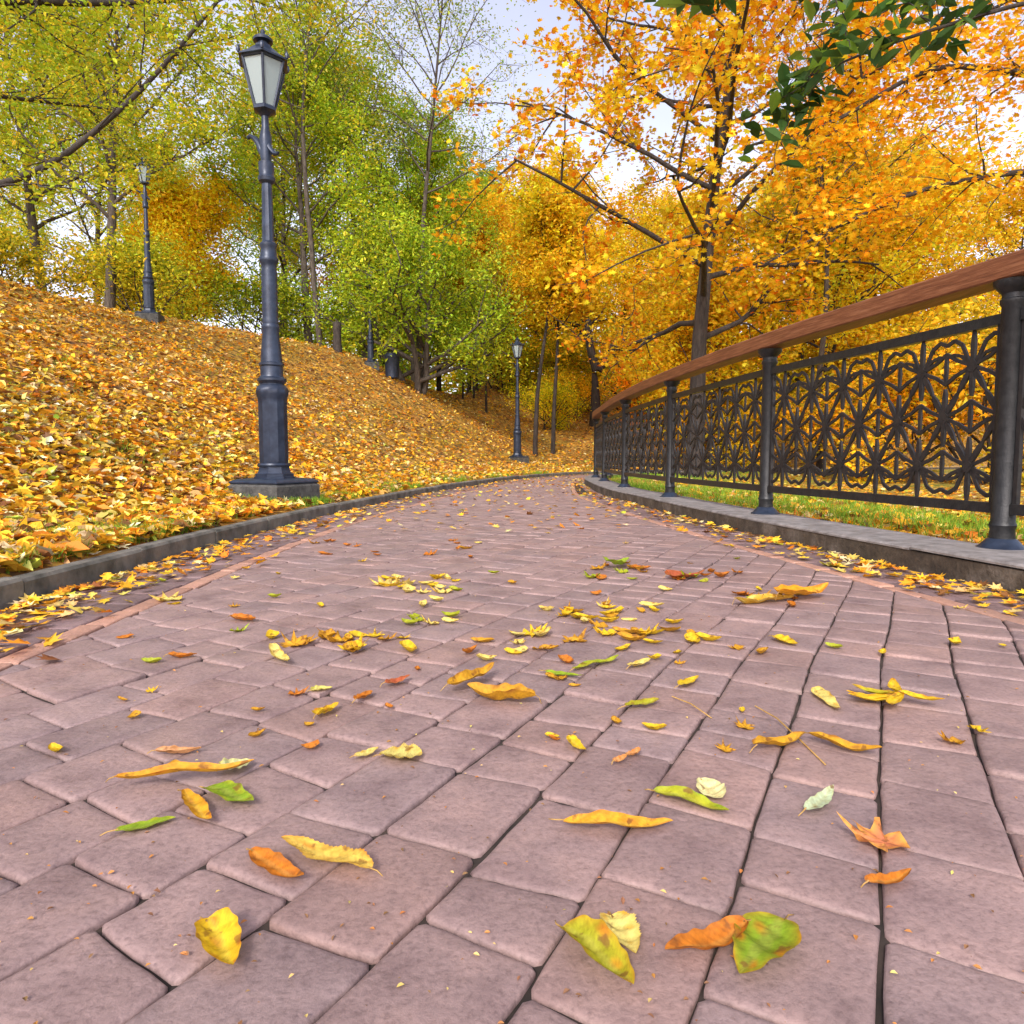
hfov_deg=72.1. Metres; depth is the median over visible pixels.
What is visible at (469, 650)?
fallen leaf
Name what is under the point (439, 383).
golden tree
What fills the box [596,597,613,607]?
fallen leaf
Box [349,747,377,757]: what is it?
fallen leaf
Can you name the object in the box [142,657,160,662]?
fallen leaf
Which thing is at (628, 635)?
fallen leaf
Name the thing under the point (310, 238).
sparse tree
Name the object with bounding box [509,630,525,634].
fallen leaf
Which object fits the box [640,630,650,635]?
fallen leaf
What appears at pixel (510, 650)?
fallen leaf
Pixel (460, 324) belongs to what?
young tree
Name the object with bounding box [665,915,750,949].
fallen leaf
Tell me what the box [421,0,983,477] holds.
maple tree
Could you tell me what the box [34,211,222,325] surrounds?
shrub
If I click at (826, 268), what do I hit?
sparse tree
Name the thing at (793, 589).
fallen leaf
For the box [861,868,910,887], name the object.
fallen leaf
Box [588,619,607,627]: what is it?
fallen leaf
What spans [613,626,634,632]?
fallen leaf
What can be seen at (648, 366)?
young tree
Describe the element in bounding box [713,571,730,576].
fallen leaf
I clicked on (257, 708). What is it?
fallen leaf
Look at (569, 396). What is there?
shrub
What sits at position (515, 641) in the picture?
fallen leaf
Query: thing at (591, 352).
forked tree
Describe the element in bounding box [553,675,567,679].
fallen leaf
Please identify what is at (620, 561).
fallen leaf
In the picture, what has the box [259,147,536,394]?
round green tree
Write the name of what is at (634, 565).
fallen leaf
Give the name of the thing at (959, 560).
wall
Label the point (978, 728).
fallen leaf
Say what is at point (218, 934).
fallen leaf
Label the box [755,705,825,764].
bare leaf stalk
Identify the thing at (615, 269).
golden tree
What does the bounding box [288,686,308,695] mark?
fallen leaf
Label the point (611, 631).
fallen leaf
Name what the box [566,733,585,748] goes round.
fallen leaf
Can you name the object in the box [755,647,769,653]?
fallen leaf
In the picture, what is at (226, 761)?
fallen leaf
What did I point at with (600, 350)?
shrub
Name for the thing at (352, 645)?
fallen leaf
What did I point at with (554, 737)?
fallen leaf
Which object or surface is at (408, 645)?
fallen leaf
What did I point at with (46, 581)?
kerb
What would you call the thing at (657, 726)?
fallen leaf
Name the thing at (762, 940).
fallen leaf
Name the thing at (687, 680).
fallen leaf
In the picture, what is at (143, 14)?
overhanging tree
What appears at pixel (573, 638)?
fallen leaf
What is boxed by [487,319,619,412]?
shrub
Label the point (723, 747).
fallen leaf
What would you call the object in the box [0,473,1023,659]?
path leaf litter
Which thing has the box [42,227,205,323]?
shrub
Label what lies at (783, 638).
fallen leaf
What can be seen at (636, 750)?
fallen leaf
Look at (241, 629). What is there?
fallen leaf
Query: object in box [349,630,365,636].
fallen leaf
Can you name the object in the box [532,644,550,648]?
fallen leaf
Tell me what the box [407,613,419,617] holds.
fallen leaf
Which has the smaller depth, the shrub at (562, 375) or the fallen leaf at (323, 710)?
the fallen leaf at (323, 710)
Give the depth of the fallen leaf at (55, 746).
1.20 m
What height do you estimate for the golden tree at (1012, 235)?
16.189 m
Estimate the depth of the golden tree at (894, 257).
22.00 m
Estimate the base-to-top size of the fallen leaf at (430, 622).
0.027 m
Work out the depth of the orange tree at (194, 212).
28.05 m
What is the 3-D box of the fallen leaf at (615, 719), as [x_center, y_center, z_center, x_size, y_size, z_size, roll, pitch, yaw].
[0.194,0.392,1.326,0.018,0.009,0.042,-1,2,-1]
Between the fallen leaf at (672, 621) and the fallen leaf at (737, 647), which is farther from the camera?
the fallen leaf at (672, 621)
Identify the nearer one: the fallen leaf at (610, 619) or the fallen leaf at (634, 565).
the fallen leaf at (610, 619)
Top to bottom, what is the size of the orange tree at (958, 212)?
12.763 m
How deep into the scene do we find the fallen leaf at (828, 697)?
1.45 m
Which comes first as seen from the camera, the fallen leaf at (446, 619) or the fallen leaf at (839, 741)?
the fallen leaf at (839, 741)
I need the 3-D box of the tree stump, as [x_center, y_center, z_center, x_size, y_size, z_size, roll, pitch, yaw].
[-6.344,-6.285,25.588,0.404,1.248,0.410,0,4,0]
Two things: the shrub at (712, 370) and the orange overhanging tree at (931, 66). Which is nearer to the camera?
the orange overhanging tree at (931, 66)
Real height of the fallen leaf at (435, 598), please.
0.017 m
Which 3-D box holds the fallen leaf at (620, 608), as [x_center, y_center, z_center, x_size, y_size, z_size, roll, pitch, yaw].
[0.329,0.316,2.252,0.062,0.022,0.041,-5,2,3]
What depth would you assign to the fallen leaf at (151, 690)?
1.51 m
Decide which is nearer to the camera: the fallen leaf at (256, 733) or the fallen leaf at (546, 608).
the fallen leaf at (256, 733)
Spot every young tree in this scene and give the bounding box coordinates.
[436,296,496,398]
[441,290,527,412]
[451,300,518,397]
[608,323,710,421]
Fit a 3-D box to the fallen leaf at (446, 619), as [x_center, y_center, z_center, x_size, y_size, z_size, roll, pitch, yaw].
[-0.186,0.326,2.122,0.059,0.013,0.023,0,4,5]
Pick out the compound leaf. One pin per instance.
(895, 696)
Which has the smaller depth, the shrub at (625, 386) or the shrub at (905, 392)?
the shrub at (905, 392)
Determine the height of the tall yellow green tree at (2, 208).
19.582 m
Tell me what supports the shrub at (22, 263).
on the bank ground at (396, 387)
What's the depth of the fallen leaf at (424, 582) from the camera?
2.76 m
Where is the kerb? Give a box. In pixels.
[0,469,714,609]
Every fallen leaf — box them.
[49,742,63,751]
[100,816,174,835]
[105,759,253,781]
[115,634,133,637]
[127,710,140,717]
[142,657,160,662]
[146,686,157,691]
[147,745,201,753]
[150,591,182,600]
[163,651,196,657]
[177,788,211,818]
[194,907,241,964]
[199,780,253,800]
[216,758,248,771]
[228,613,255,619]
[229,624,248,631]
[246,846,303,877]
[247,728,266,736]
[251,706,264,709]
[265,629,278,638]
[268,593,281,596]
[269,643,289,660]
[276,629,306,647]
[281,835,382,875]
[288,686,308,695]
[297,634,317,644]
[301,740,319,747]
[307,685,331,691]
[312,702,338,718]
[317,628,353,641]
[318,551,332,554]
[318,630,330,638]
[320,628,335,636]
[338,633,369,649]
[344,640,358,651]
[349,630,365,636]
[349,640,361,650]
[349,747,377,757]
[352,690,371,702]
[364,627,384,636]
[369,576,399,585]
[373,743,421,757]
[376,632,396,639]
[378,582,400,585]
[380,674,409,686]
[381,575,394,579]
[391,574,403,578]
[399,640,415,651]
[400,580,414,584]
[401,618,417,623]
[402,583,415,591]
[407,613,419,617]
[410,615,423,620]
[415,584,430,592]
[418,600,427,606]
[419,581,433,583]
[421,614,438,623]
[423,550,436,554]
[427,582,438,585]
[428,595,443,600]
[430,573,444,577]
[430,586,452,592]
[435,584,445,587]
[441,617,458,621]
[441,662,493,689]
[442,574,452,578]
[442,610,459,616]
[450,585,461,590]
[461,644,477,652]
[467,682,541,703]
[471,637,493,642]
[476,653,496,660]
[504,647,521,654]
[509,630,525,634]
[509,638,526,643]
[514,646,527,651]
[523,623,546,636]
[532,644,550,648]
[534,626,548,635]
[538,605,554,610]
[538,670,581,675]
[540,644,557,648]
[545,732,558,736]
[546,672,556,677]
[549,734,559,739]
[549,809,672,827]
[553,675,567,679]
[555,915,634,983]
[558,654,573,662]
[561,607,572,614]
[562,627,589,641]
[563,606,583,612]
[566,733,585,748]
[568,636,586,641]
[568,682,580,685]
[570,655,617,670]
[573,612,599,618]
[580,617,589,621]
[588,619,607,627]
[590,561,606,568]
[590,590,601,593]
[593,626,616,635]
[596,574,606,579]
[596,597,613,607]
[598,616,619,621]
[599,609,617,614]
[599,910,641,952]
[601,605,616,608]
[603,556,628,564]
[604,613,619,617]
[606,606,623,612]
[610,715,619,722]
[611,754,626,763]
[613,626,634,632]
[614,568,627,572]
[614,644,629,649]
[617,630,646,640]
[617,697,658,709]
[621,617,637,620]
[625,747,640,754]
[626,658,650,668]
[630,627,642,633]
[631,564,651,568]
[636,607,645,612]
[636,623,658,632]
[638,601,664,606]
[638,629,664,633]
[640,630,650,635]
[641,722,666,729]
[643,638,661,642]
[644,785,728,809]
[647,653,660,658]
[648,606,659,611]
[658,586,672,589]
[659,626,680,630]
[662,569,704,578]
[665,619,682,622]
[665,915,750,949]
[666,570,685,579]
[674,659,686,663]
[674,675,698,687]
[684,632,698,642]
[687,628,696,634]
[696,632,720,641]
[696,777,725,797]
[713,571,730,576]
[714,741,735,751]
[729,644,745,649]
[732,593,793,604]
[732,911,801,973]
[735,715,754,729]
[749,731,804,752]
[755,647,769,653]
[769,634,797,643]
[773,582,827,599]
[787,600,795,605]
[798,785,833,815]
[805,732,881,750]
[811,686,839,707]
[819,561,844,565]
[825,642,841,647]
[836,811,910,851]
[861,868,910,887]
[879,648,886,653]
[938,730,965,743]
[948,637,961,643]
[966,724,990,732]
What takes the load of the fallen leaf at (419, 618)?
on the path
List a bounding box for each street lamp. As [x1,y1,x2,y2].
[133,157,164,323]
[228,29,319,500]
[364,264,378,370]
[509,337,528,462]
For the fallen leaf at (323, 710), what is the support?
on the path
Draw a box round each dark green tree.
[197,131,332,338]
[468,151,523,386]
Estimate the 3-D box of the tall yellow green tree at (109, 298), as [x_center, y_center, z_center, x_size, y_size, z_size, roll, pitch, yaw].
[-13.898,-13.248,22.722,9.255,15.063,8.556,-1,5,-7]
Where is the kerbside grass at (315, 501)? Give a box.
[0,284,575,573]
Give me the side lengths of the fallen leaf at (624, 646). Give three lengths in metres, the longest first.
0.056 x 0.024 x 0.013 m
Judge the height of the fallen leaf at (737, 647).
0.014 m
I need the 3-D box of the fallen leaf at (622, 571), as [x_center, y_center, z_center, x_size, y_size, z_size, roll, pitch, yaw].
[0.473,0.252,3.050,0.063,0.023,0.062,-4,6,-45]
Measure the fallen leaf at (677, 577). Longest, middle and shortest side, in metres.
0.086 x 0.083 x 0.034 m
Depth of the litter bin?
25.74 m
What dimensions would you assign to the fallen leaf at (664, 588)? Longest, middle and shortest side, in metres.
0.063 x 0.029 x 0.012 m
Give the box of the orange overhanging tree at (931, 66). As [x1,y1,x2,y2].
[707,0,1023,309]
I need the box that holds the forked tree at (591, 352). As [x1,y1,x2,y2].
[484,166,686,426]
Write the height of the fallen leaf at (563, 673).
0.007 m
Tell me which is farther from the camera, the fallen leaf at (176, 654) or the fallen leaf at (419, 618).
the fallen leaf at (419, 618)
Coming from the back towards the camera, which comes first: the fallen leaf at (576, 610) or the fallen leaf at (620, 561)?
the fallen leaf at (620, 561)
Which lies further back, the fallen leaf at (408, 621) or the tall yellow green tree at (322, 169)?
the tall yellow green tree at (322, 169)
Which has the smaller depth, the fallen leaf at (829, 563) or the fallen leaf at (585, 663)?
the fallen leaf at (585, 663)
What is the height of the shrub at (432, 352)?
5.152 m
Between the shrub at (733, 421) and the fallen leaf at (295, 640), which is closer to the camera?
the fallen leaf at (295, 640)
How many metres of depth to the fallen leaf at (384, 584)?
2.72 m
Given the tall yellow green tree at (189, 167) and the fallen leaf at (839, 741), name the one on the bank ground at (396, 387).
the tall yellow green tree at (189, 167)
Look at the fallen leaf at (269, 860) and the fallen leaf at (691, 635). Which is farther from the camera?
the fallen leaf at (691, 635)
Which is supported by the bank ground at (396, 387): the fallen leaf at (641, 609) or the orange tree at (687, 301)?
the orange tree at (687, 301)
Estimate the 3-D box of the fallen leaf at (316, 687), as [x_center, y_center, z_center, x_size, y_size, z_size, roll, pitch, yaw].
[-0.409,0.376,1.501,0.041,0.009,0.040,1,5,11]
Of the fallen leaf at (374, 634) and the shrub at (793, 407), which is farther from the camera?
the shrub at (793, 407)
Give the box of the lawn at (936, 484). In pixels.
[608,469,1023,537]
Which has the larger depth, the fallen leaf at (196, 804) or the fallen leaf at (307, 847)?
the fallen leaf at (196, 804)
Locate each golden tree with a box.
[351,157,506,390]
[461,174,551,381]
[560,224,634,388]
[610,173,756,340]
[611,198,802,445]
[706,72,993,468]
[746,178,916,357]
[748,105,1007,446]
[897,132,1023,321]
[920,158,1023,388]
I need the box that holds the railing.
[592,249,1023,549]
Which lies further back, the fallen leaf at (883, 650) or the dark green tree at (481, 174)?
the dark green tree at (481, 174)
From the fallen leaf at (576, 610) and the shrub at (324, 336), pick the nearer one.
the fallen leaf at (576, 610)
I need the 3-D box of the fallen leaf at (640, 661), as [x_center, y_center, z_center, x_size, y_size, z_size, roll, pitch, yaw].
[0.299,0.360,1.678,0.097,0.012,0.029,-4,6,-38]
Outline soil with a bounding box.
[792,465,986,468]
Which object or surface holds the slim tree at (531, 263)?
on the bank ground at (396, 387)
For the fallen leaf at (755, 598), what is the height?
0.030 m
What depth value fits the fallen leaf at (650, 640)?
1.89 m
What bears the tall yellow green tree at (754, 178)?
on the bank ground at (396, 387)
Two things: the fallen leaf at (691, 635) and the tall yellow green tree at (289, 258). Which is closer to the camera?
the fallen leaf at (691, 635)
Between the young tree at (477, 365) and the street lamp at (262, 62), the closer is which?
the street lamp at (262, 62)
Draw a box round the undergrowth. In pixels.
[120,275,992,396]
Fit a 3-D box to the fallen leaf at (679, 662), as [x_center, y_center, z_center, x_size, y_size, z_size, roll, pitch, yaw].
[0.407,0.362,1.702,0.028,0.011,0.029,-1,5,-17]
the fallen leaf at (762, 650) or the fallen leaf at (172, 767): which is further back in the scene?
the fallen leaf at (762, 650)
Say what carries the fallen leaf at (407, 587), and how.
on the path
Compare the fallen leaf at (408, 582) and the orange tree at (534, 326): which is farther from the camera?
the orange tree at (534, 326)
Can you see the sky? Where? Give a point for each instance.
(663, 121)
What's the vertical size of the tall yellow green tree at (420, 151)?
13.557 m
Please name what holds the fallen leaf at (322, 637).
on the path
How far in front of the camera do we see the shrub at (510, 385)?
42.51 m
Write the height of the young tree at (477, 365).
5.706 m
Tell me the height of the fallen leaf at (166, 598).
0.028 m
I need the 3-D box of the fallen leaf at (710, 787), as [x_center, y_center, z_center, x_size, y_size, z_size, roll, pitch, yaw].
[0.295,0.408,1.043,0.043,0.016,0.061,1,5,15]
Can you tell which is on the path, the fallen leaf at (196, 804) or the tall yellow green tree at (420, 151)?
the fallen leaf at (196, 804)
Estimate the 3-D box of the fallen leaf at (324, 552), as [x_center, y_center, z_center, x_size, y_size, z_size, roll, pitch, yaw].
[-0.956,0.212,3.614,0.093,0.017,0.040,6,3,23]
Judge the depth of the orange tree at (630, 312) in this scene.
35.55 m
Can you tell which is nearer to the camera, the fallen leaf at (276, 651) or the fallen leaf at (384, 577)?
the fallen leaf at (276, 651)
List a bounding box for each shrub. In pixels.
[0,195,124,301]
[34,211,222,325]
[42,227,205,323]
[162,249,336,341]
[288,291,413,356]
[318,295,413,367]
[374,292,471,379]
[429,307,550,401]
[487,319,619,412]
[497,374,595,429]
[525,358,620,419]
[539,323,647,409]
[600,331,691,426]
[631,328,778,415]
[686,354,809,454]
[706,368,881,468]
[779,328,992,484]
[816,292,1023,485]
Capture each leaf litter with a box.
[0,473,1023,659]
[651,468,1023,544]
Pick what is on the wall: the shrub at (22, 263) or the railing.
the railing
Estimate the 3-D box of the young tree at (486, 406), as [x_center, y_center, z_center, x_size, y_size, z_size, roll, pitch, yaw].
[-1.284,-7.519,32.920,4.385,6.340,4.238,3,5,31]
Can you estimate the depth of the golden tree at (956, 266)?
27.33 m
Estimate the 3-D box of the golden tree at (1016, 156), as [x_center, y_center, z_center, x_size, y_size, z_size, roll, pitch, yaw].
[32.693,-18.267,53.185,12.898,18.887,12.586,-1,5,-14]
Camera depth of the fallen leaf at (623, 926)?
0.74 m
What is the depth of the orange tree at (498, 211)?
40.36 m
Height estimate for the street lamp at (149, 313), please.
4.565 m
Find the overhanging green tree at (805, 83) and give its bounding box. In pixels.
[642,0,1023,167]
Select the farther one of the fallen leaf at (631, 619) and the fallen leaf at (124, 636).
the fallen leaf at (631, 619)
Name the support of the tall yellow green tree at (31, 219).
on the bank ground at (396, 387)
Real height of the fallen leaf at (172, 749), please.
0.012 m
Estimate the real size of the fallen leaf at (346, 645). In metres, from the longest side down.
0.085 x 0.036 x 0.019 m
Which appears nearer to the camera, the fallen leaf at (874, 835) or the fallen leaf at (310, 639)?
the fallen leaf at (874, 835)
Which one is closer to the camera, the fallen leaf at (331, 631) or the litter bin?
the fallen leaf at (331, 631)
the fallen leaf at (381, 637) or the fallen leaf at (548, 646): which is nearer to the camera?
the fallen leaf at (548, 646)
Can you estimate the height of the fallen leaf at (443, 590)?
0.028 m
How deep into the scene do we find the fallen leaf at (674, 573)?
2.91 m
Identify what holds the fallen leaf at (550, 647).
on the path
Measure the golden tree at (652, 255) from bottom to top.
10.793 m
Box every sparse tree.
[152,0,442,346]
[258,0,553,374]
[639,0,1018,474]
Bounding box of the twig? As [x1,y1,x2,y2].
[672,696,711,718]
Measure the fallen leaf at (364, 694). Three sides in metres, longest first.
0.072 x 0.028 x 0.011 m
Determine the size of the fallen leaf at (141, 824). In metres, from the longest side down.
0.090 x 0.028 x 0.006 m
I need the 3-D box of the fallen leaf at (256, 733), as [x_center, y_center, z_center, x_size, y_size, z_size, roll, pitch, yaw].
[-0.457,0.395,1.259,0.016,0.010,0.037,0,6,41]
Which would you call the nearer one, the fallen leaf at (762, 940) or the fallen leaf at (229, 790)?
the fallen leaf at (762, 940)
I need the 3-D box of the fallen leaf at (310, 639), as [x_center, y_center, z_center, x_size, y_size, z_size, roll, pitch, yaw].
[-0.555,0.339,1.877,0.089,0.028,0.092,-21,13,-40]
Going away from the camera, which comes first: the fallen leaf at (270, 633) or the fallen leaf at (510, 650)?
the fallen leaf at (510, 650)
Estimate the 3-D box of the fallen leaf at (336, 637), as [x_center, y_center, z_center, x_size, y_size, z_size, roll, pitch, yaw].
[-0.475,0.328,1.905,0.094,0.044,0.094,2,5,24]
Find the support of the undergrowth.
on the bank ground at (396, 387)
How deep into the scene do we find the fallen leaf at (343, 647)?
1.84 m
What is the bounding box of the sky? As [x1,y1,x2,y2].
[0,0,1023,390]
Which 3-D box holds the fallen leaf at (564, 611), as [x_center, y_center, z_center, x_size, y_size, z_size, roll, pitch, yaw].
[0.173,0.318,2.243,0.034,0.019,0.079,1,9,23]
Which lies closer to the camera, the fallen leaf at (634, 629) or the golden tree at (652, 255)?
the fallen leaf at (634, 629)
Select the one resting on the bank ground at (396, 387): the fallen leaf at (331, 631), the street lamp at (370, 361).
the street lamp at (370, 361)
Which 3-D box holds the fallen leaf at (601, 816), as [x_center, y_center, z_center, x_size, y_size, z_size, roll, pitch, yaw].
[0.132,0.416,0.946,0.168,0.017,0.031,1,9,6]
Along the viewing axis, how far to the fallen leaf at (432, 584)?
2.73 m
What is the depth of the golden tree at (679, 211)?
47.85 m
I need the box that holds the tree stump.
[333,321,342,353]
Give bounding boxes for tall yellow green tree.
[0,2,247,310]
[0,5,211,290]
[0,42,197,303]
[0,145,62,285]
[74,128,242,325]
[176,0,412,343]
[188,14,360,338]
[254,20,454,358]
[314,82,505,382]
[434,167,521,393]
[728,164,800,332]
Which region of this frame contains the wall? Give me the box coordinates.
[584,467,1023,595]
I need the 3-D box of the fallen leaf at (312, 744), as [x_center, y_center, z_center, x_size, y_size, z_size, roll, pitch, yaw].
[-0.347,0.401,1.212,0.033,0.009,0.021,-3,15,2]
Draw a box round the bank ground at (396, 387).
[0,283,1023,577]
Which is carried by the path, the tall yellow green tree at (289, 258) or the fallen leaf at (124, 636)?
the fallen leaf at (124, 636)
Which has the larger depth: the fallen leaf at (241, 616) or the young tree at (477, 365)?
the young tree at (477, 365)
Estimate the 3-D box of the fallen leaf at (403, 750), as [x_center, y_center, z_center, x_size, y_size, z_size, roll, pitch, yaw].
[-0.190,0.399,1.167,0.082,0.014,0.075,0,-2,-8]
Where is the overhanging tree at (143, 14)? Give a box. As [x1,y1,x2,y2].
[0,0,375,264]
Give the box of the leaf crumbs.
[0,531,1023,1023]
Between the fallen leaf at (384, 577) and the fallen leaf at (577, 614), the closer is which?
the fallen leaf at (577, 614)
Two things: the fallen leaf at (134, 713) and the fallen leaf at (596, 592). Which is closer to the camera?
the fallen leaf at (134, 713)
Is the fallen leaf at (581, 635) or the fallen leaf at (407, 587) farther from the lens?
the fallen leaf at (407, 587)
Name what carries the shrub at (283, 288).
on the bank ground at (396, 387)
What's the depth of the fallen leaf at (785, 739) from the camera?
1.22 m
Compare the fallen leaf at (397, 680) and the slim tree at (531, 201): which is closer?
the fallen leaf at (397, 680)
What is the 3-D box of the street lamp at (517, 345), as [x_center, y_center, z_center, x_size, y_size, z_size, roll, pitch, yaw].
[0.190,-3.846,24.776,0.600,4.565,0.600,-3,5,-35]
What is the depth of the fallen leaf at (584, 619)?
2.14 m
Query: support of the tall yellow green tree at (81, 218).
on the bank ground at (396, 387)
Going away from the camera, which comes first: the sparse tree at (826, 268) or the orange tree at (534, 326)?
the sparse tree at (826, 268)
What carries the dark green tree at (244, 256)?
on the bank ground at (396, 387)
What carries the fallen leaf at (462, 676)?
on the path
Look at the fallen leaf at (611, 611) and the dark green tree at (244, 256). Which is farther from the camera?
the dark green tree at (244, 256)
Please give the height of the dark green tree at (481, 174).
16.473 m
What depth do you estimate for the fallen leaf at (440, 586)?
2.67 m
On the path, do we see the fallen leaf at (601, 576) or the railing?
the fallen leaf at (601, 576)
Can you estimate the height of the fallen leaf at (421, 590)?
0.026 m
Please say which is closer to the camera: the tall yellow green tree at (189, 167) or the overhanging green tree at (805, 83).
the overhanging green tree at (805, 83)
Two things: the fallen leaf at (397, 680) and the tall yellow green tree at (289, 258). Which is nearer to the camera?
the fallen leaf at (397, 680)
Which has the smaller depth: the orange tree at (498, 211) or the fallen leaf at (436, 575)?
the fallen leaf at (436, 575)
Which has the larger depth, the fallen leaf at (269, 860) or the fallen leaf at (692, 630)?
the fallen leaf at (692, 630)
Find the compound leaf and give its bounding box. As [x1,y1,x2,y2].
[846,678,944,703]
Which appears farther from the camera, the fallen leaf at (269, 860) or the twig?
the twig
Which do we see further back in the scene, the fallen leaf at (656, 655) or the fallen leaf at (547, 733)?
the fallen leaf at (656, 655)
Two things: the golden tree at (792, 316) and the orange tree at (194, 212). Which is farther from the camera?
the golden tree at (792, 316)
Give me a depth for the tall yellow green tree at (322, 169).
31.97 m
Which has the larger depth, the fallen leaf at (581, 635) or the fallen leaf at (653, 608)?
the fallen leaf at (653, 608)
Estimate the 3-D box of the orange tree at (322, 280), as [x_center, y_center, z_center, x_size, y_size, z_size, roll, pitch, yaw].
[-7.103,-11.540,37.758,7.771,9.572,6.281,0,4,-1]
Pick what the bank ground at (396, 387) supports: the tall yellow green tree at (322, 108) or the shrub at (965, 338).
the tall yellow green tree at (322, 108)
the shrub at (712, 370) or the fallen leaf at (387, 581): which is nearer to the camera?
the fallen leaf at (387, 581)
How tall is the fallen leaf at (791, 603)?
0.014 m
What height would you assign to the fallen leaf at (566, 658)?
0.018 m
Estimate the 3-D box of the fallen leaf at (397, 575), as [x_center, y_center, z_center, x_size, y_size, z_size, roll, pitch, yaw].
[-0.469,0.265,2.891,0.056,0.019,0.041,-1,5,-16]
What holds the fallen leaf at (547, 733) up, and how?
on the path
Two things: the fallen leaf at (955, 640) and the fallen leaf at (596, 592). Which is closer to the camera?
the fallen leaf at (955, 640)
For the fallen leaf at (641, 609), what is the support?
on the path
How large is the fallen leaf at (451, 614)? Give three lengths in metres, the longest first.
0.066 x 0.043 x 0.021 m
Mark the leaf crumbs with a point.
(466, 873)
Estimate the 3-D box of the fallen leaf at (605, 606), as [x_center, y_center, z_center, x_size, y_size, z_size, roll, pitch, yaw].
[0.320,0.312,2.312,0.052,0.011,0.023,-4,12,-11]
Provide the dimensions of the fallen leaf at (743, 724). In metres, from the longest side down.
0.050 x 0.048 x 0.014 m
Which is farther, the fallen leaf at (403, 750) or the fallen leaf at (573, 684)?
the fallen leaf at (573, 684)
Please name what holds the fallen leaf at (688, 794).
on the path
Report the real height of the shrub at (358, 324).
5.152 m
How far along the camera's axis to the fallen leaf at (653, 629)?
1.98 m
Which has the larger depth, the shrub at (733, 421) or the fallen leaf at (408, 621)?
the shrub at (733, 421)
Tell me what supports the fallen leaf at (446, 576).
on the path
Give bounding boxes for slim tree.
[492,164,614,453]
[498,134,634,455]
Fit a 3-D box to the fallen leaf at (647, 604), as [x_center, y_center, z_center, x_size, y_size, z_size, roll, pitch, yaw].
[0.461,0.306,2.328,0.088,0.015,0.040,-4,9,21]
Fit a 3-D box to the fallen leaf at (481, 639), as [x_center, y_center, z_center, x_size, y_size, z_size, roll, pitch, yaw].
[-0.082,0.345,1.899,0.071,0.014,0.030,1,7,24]
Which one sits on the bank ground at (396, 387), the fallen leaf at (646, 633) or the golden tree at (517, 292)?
the golden tree at (517, 292)
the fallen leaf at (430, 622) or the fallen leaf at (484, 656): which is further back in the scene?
the fallen leaf at (430, 622)
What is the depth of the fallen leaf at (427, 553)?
3.60 m
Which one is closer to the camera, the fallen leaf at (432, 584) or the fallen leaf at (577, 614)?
the fallen leaf at (577, 614)
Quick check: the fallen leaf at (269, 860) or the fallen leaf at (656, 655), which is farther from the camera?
the fallen leaf at (656, 655)
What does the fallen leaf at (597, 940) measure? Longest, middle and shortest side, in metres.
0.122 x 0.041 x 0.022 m
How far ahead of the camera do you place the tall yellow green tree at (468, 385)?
43.83 m
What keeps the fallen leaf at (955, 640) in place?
on the path
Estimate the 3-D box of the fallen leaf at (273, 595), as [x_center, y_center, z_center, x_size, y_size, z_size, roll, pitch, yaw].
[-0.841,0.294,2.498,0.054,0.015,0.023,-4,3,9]
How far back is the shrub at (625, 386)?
35.08 m
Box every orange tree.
[117,141,260,325]
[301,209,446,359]
[434,179,520,391]
[491,241,616,395]
[612,264,692,404]
[618,224,808,466]
[730,100,1007,465]
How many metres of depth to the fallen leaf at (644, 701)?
1.42 m
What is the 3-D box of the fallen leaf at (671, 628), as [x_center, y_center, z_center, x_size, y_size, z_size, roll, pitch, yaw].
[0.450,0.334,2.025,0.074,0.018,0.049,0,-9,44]
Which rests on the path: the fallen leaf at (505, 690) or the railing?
the fallen leaf at (505, 690)
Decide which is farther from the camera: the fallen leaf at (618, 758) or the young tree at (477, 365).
the young tree at (477, 365)
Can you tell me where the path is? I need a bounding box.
[0,474,1023,1023]
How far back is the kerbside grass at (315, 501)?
5.83 m
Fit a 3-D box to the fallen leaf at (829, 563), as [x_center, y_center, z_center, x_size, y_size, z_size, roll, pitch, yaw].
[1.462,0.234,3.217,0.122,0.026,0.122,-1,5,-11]
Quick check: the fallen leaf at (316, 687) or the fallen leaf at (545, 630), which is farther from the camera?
the fallen leaf at (545, 630)
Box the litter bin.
[384,351,399,378]
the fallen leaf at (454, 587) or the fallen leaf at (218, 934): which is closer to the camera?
the fallen leaf at (218, 934)
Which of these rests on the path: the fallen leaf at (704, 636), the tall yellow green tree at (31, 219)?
the fallen leaf at (704, 636)
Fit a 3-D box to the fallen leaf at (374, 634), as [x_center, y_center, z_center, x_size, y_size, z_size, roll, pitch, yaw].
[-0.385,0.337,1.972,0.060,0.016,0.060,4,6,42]
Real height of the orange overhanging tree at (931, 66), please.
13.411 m
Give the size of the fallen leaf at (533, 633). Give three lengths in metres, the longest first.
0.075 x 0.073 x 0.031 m
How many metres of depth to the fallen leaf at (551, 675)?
1.60 m

